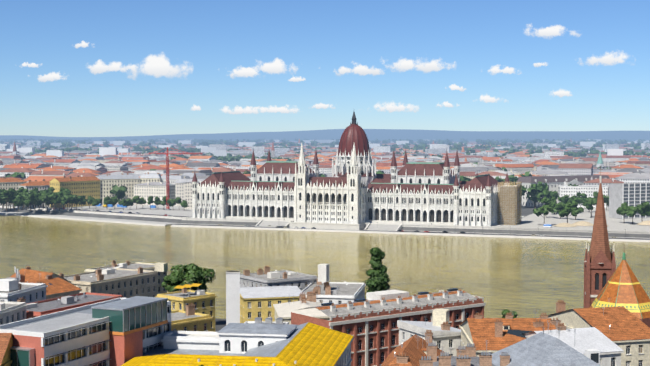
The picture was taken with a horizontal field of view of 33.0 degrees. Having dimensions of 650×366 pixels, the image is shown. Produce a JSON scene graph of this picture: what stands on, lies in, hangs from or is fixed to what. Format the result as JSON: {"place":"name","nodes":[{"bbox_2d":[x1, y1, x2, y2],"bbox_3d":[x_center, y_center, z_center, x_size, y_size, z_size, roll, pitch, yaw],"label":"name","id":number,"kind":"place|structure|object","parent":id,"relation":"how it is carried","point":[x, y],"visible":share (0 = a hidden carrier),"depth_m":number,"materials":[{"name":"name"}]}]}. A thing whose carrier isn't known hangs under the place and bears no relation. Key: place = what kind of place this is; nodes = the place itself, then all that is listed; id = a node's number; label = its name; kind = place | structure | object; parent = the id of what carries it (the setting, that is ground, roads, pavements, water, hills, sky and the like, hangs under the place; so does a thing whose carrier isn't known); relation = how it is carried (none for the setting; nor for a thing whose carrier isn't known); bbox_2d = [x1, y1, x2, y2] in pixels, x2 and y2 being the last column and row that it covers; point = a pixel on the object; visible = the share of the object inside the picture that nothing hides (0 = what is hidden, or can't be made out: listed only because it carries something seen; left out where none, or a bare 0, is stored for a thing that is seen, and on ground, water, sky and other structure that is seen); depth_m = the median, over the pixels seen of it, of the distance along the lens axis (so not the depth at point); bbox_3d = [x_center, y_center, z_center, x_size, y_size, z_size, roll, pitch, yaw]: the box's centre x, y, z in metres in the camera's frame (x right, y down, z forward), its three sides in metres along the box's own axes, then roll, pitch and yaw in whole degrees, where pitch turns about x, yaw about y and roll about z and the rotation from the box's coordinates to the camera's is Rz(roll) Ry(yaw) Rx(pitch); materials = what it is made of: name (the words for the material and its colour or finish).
{"place":"outdoors","nodes":[
{"label":"outdoors","id":0,"kind":"place"},
{"bbox_2d":[21,62,41,67],"bbox_3d":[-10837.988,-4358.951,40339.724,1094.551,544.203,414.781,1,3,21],"label":"cloud","id":1,"kind":"structure","parent":0,"point":[34,65],"depth_m":40339.70,"materials":[{"name":"white"}]},
{"bbox_2d":[28,72,64,81],"bbox_3d":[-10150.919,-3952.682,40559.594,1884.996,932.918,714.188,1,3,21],"label":"cloud","id":2,"kind":"structure","parent":0,"point":[52,76],"depth_m":40559.66,"materials":[{"name":"white"}]},
{"bbox_2d":[75,41,88,47],"bbox_3d":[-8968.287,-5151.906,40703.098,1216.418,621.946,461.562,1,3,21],"label":"cloud","id":3,"kind":"structure","parent":0,"point":[83,44],"depth_m":40703.56,"materials":[{"name":"white"}]},
{"bbox_2d":[88,60,137,74],"bbox_3d":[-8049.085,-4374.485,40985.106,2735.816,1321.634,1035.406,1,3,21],"label":"cloud","id":4,"kind":"structure","parent":0,"point":[100,66],"depth_m":40985.21,"materials":[{"name":"white"}]},
{"bbox_2d":[128,54,192,78],"bbox_3d":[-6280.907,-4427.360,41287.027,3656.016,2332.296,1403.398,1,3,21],"label":"cloud","id":5,"kind":"structure","parent":0,"point":[157,66],"depth_m":41286.40,"materials":[{"name":"white"}]},
{"bbox_2d":[191,105,200,110],"bbox_3d":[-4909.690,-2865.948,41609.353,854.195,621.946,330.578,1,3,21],"label":"cloud","id":6,"kind":"structure","parent":0,"point":[194,107],"depth_m":41609.43,"materials":[{"name":"white"}]},
{"bbox_2d":[222,106,257,113],"bbox_3d":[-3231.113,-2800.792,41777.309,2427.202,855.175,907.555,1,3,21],"label":"cloud","id":7,"kind":"structure","parent":0,"point":[240,110],"depth_m":41777.42,"materials":[{"name":"white"}]},
{"bbox_2d":[230,67,257,77],"bbox_3d":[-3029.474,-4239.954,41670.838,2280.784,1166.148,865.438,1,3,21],"label":"cloud","id":8,"kind":"structure","parent":0,"point":[245,72],"depth_m":41671.24,"materials":[{"name":"white"}]},
{"bbox_2d":[251,105,298,112],"bbox_3d":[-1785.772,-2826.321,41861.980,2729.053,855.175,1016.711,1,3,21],"label":"cloud","id":9,"kind":"structure","parent":0,"point":[275,109],"depth_m":41862.85,"materials":[{"name":"white"}]},
{"bbox_2d":[256,58,297,73],"bbox_3d":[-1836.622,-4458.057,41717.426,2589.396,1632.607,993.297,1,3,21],"label":"cloud","id":10,"kind":"structure","parent":0,"point":[277,65],"depth_m":41718.05,"materials":[{"name":"white"}]},
{"bbox_2d":[288,76,304,81],"bbox_3d":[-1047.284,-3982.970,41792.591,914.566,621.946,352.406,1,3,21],"label":"cloud","id":11,"kind":"structure","parent":0,"point":[296,79],"depth_m":41793.11,"materials":[{"name":"white"}]},
{"bbox_2d":[312,103,334,108],"bbox_3d":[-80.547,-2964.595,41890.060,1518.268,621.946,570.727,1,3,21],"label":"cloud","id":12,"kind":"structure","parent":0,"point":[320,105],"depth_m":41890.27,"materials":[{"name":"white"}]},
{"bbox_2d":[0,215,649,318],"bbox_3d":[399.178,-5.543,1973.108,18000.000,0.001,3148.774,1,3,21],"label":"river","id":13,"kind":"structure","parent":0,"point":[528,278],"depth_m":722.39,"materials":[{"name":"liquid"}]},
{"bbox_2d":[0,204,649,241],"bbox_3d":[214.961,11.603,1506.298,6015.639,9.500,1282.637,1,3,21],"label":"embankment","id":14,"kind":"structure","parent":0,"point":[532,222],"depth_m":932.10,"materials":[{"name":"concrete"}]},
{"bbox_2d":[0,177,26,205],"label":"building","id":15,"kind":"structure","parent":14,"relation":"on","point":[8,183],"depth_m":1162.27,"materials":[{"name":"beige paint"}]},
{"bbox_2d":[19,179,49,207],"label":"building","id":16,"kind":"structure","parent":14,"relation":"on","point":[39,185],"depth_m":1125.97,"materials":[{"name":"white paint"}]},
{"bbox_2d":[0,187,72,207],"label":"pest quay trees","id":17,"kind":"object","parent":14,"relation":"on","point":[50,190],"visible":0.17,"depth_m":1110.44,"materials":[{"name":"green plant"}]},
{"bbox_2d":[0,188,78,210],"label":"trees","id":18,"kind":"object","parent":14,"relation":"on","point":[18,198],"visible":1,"depth_m":1071.04,"materials":[{"name":"green plant"}]},
{"bbox_2d":[49,175,100,207],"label":"building","id":19,"kind":"structure","parent":14,"relation":"on","point":[86,187],"depth_m":1139.06,"materials":[{"name":"yellow paint"}]},
{"bbox_2d":[98,173,139,204],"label":"building","id":20,"kind":"structure","parent":14,"relation":"on","point":[109,181],"depth_m":1169.62,"materials":[{"name":"beige paint"}]},
{"bbox_2d":[74,195,187,209],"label":"trees","id":21,"kind":"object","parent":14,"relation":"on","point":[123,202],"visible":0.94,"depth_m":1092.15,"materials":[{"name":"green plant"}]},
{"bbox_2d":[140,172,160,183],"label":"building","id":22,"kind":"structure","parent":14,"relation":"on","point":[145,177],"depth_m":1178.81,"materials":[{"name":"beige paint"}]},
{"bbox_2d":[149,147,200,209],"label":"tower crane","id":23,"kind":"object","parent":14,"relation":"on","point":[167,182],"visible":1,"depth_m":1083.45,"materials":[{"name":"red paint"}]},
{"bbox_2d":[161,174,189,183],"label":"building","id":24,"kind":"structure","parent":14,"relation":"on","point":[172,179],"depth_m":1182.76,"materials":[{"name":"white paint"}]},
{"bbox_2d":[183,171,205,177],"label":"building","id":25,"kind":"structure","parent":14,"relation":"on","point":[191,175],"depth_m":1232.94,"materials":[{"name":"white paint"}]},
{"bbox_2d":[11,204,616,237],"bbox_3d":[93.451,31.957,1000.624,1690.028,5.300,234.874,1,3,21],"label":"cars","id":26,"kind":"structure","parent":14,"relation":"on","point":[243,225],"depth_m":925.25,"materials":[{"name":"grey paint"}]},
{"bbox_2d":[96,204,551,226],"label":"site cabins","id":27,"kind":"object","parent":14,"relation":"on","point":[154,206],"visible":0.77,"depth_m":1117.89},
{"bbox_2d":[192,112,509,225],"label":"parliament building","id":28,"kind":"structure","parent":14,"relation":"on","point":[355,188],"depth_m":929.29,"materials":[{"name":"stone"}]},
{"bbox_2d":[498,182,521,224],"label":"building with scaffolding","id":29,"kind":"structure","parent":14,"relation":"on","point":[510,203],"depth_m":907.33,"materials":[{"name":"stone"}]},
{"bbox_2d":[516,175,609,206],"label":"building","id":30,"kind":"structure","parent":14,"relation":"on","point":[553,182],"depth_m":1153.21,"materials":[{"name":"white paint"}]},
{"bbox_2d":[533,191,649,223],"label":"trees","id":31,"kind":"object","parent":14,"relation":"on","point":[566,205],"visible":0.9,"depth_m":955.85,"materials":[{"name":"green plant"}]},
{"bbox_2d":[554,221,649,226],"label":"sand heaps","id":32,"kind":"object","parent":14,"relation":"on","point":[581,223],"visible":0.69,"depth_m":895.82,"materials":[{"name":"beige sand"}]},
{"bbox_2d":[609,183,649,218],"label":"building","id":33,"kind":"structure","parent":14,"relation":"on","point":[633,194],"depth_m":978.22,"materials":[{"name":"white concrete"}]},
{"bbox_2d":[0,129,649,141],"bbox_3d":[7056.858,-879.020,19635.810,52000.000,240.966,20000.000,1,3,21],"label":"distant hills","id":34,"kind":"structure","parent":0,"point":[397,134],"depth_m":17592.05,"materials":[{"name":"blue"}]},
{"bbox_2d":[0,206,649,331],"bbox_3d":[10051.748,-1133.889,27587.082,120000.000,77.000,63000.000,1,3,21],"label":"ground","id":35,"kind":"structure","parent":0,"point":[220,324],"depth_m":951.15,"materials":[{"name":"grey concrete"}]},
{"bbox_2d":[0,333,13,365],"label":"roof","id":36,"kind":"structure","parent":35,"relation":"on","point":[6,342],"depth_m":182.11,"materials":[{"name":"tile"}]},
{"bbox_2d":[0,297,27,324],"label":"building","id":37,"kind":"structure","parent":35,"relation":"on","point":[10,312],"depth_m":257.87,"materials":[{"name":"white paint"}]},
{"bbox_2d":[0,267,47,303],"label":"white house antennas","id":38,"kind":"object","parent":35,"relation":"on","point":[13,289],"visible":0.31,"depth_m":294.60,"materials":[{"name":"paint"}]},
{"bbox_2d":[10,266,71,282],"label":"building","id":39,"kind":"structure","parent":35,"relation":"on","point":[30,274],"depth_m":356.28,"materials":[{"name":"beige paint"}]},
{"bbox_2d":[15,273,81,299],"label":"building","id":40,"kind":"structure","parent":35,"relation":"on","point":[57,287],"depth_m":323.44,"materials":[{"name":"tile"}]},
{"bbox_2d":[17,292,124,318],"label":"building","id":41,"kind":"structure","parent":35,"relation":"on","point":[44,307],"depth_m":279.77,"materials":[{"name":"grey"}]},
{"bbox_2d":[0,296,172,365],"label":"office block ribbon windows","id":42,"kind":"structure","parent":35,"relation":"on","point":[120,331],"depth_m":198.36,"materials":[{"name":"white paint"}]},
{"bbox_2d":[58,266,157,297],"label":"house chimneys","id":43,"kind":"object","parent":35,"relation":"on","point":[127,283],"visible":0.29,"depth_m":377.52,"materials":[{"name":"beige paint"}]},
{"bbox_2d":[84,260,167,293],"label":"riverside house","id":44,"kind":"structure","parent":35,"relation":"on","point":[161,269],"depth_m":429.73,"materials":[{"name":"beige paint"}]},
{"bbox_2d":[161,275,181,291],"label":"riverside tree","id":45,"kind":"object","parent":35,"relation":"on","point":[168,287],"visible":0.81,"depth_m":412.26,"materials":[{"name":"green plant"}]},
{"bbox_2d":[156,283,216,331],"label":"building","id":46,"kind":"structure","parent":35,"relation":"on","point":[203,301],"depth_m":331.71,"materials":[{"name":"yellow paint"}]},
{"bbox_2d":[171,303,212,331],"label":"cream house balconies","id":47,"kind":"structure","parent":35,"relation":"on","point":[188,319],"depth_m":273.68,"materials":[{"name":"yellow paint"}]},
{"bbox_2d":[169,263,215,291],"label":"tree","id":48,"kind":"object","parent":35,"relation":"on","point":[191,273],"visible":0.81,"depth_m":415.28,"materials":[{"name":"green plant"}]},
{"bbox_2d":[226,271,239,324],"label":"white stair tower","id":49,"kind":"structure","parent":35,"relation":"on","point":[232,296],"depth_m":279.16,"materials":[{"name":"paint"}]},
{"bbox_2d":[121,317,353,365],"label":"building","id":50,"kind":"structure","parent":35,"relation":"on","point":[258,341],"depth_m":208.56,"materials":[{"name":"yellow tile"}]},
{"bbox_2d":[240,286,305,322],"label":"building","id":51,"kind":"structure","parent":35,"relation":"on","point":[255,302],"depth_m":348.41,"materials":[{"name":"yellow paint"}]},
{"bbox_2d":[240,265,317,290],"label":"riverside house","id":52,"kind":"structure","parent":35,"relation":"on","point":[267,277],"depth_m":404.94,"materials":[{"name":"grey paint"}]},
{"bbox_2d":[273,291,329,323],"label":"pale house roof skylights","id":53,"kind":"object","parent":35,"relation":"on","point":[283,310],"visible":0.29,"depth_m":305.39,"materials":[{"name":"beige paint"}]},
{"bbox_2d":[0,139,649,208],"bbox_3d":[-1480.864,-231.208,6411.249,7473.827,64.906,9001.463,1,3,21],"label":"city buildings","id":54,"kind":"structure","parent":35,"relation":"on","point":[114,159],"depth_m":1880.98,"materials":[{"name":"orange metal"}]},
{"bbox_2d":[0,138,649,207],"bbox_3d":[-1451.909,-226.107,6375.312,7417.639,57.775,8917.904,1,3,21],"label":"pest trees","id":55,"kind":"object","parent":35,"relation":"on","point":[536,192],"visible":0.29,"depth_m":4213.26,"materials":[{"name":"green plant"}]},
{"bbox_2d":[302,264,365,303],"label":"building","id":56,"kind":"structure","parent":35,"relation":"on","point":[335,292],"depth_m":388.03,"materials":[{"name":"paint"}]},
{"bbox_2d":[363,247,390,296],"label":"poplar tree","id":57,"kind":"object","parent":35,"relation":"on","point":[378,280],"visible":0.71,"depth_m":419.69,"materials":[{"name":"green plant"}]},
{"bbox_2d":[291,288,484,365],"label":"building","id":58,"kind":"structure","parent":35,"relation":"on","point":[369,323],"depth_m":281.82,"materials":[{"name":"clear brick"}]},
{"bbox_2d":[381,330,444,365],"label":"building","id":59,"kind":"structure","parent":35,"relation":"on","point":[412,351],"depth_m":187.54,"materials":[{"name":"orange tile"}]},
{"bbox_2d":[397,309,460,355],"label":"building","id":60,"kind":"structure","parent":35,"relation":"on","point":[446,336],"depth_m":250.06,"materials":[{"name":"paint"}]},
{"bbox_2d":[419,340,509,365],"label":"chimneys","id":61,"kind":"object","parent":35,"relation":"on","point":[466,356],"visible":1,"depth_m":176.85,"materials":[{"name":"brick"}]},
{"bbox_2d":[459,312,555,356],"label":"building","id":62,"kind":"structure","parent":35,"relation":"on","point":[478,331],"depth_m":226.91,"materials":[{"name":"orange tile"}]},
{"bbox_2d":[501,309,517,317],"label":"tree behind roofs","id":63,"kind":"object","parent":35,"relation":"on","point":[504,312],"visible":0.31,"depth_m":302.82,"materials":[{"name":"green plant"}]},
{"bbox_2d":[490,327,600,365],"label":"roof","id":64,"kind":"structure","parent":35,"relation":"on","point":[541,349],"depth_m":173.42,"materials":[{"name":"paint"}]},
{"bbox_2d":[524,318,623,365],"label":"building","id":65,"kind":"structure","parent":35,"relation":"on","point":[580,340],"depth_m":217.92,"materials":[{"name":"white paint"}]},
{"bbox_2d":[548,300,649,365],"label":"building","id":66,"kind":"structure","parent":35,"relation":"on","point":[625,330],"depth_m":241.32,"materials":[{"name":"orange tile"}]},
{"bbox_2d":[584,168,649,327],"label":"church","id":67,"kind":"structure","parent":35,"relation":"on","point":[606,281],"depth_m":328.03,"materials":[{"name":"brick"}]},
{"bbox_2d":[0,0,649,136],"label":"sky","id":68,"kind":"structure","parent":0,"point":[212,38],"materials":[{"name":"blue"}]},
{"bbox_2d":[335,63,383,75],"bbox_3d":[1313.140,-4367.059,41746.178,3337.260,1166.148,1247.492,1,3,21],"label":"cloud","id":69,"kind":"structure","parent":0,"point":[361,70],"depth_m":41745.68,"materials":[{"name":"white"}]},
{"bbox_2d":[374,102,418,112],"bbox_3d":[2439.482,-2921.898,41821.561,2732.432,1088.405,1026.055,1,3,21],"label":"cloud","id":70,"kind":"structure","parent":0,"point":[391,107],"depth_m":41818.81,"materials":[{"name":"white"}]},
{"bbox_2d":[383,59,454,72],"bbox_3d":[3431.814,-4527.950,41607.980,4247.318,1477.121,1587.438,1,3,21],"label":"cloud","id":71,"kind":"structure","parent":0,"point":[403,65],"depth_m":41605.97,"materials":[{"name":"white"}]},
{"bbox_2d":[437,101,458,107],"bbox_3d":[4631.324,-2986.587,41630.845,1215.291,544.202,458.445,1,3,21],"label":"cloud","id":72,"kind":"structure","parent":0,"point":[446,104],"depth_m":41631.08,"materials":[{"name":"white"}]},
{"bbox_2d":[449,84,465,91],"bbox_3d":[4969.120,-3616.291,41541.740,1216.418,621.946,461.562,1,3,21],"label":"cloud","id":73,"kind":"structure","parent":0,"point":[453,87],"depth_m":41541.57,"materials":[{"name":"white"}]},
{"bbox_2d":[480,95,505,102],"bbox_3d":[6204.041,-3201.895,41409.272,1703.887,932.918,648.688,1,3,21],"label":"cloud","id":74,"kind":"structure","parent":0,"point":[486,98],"depth_m":41409.90,"materials":[{"name":"white"}]},
{"bbox_2d":[488,65,520,74],"bbox_3d":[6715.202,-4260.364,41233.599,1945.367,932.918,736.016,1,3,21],"label":"cloud","id":75,"kind":"structure","parent":0,"point":[496,69],"depth_m":41234.61,"materials":[{"name":"white"}]},
{"bbox_2d":[534,62,546,66],"bbox_3d":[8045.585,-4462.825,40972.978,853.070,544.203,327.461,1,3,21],"label":"cloud","id":76,"kind":"structure","parent":0,"point":[538,64],"depth_m":40973.36,"materials":[{"name":"white"}]},
{"bbox_2d":[525,24,579,37],"bbox_3d":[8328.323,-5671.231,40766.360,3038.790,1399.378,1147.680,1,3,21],"label":"cloud","id":77,"kind":"structure","parent":0,"point":[551,31],"depth_m":40765.63,"materials":[{"name":"white"}]},
{"bbox_2d":[552,89,571,96],"bbox_3d":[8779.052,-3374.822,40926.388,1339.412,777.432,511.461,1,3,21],"label":"cloud","id":78,"kind":"structure","parent":0,"point":[560,93],"depth_m":40925.27,"materials":[{"name":"white"}]},
{"bbox_2d":[580,52,627,65],"bbox_3d":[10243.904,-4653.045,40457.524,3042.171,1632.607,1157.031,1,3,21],"label":"cloud","id":79,"kind":"structure","parent":0,"point":[608,59],"depth_m":40454.69,"materials":[{"name":"white"}]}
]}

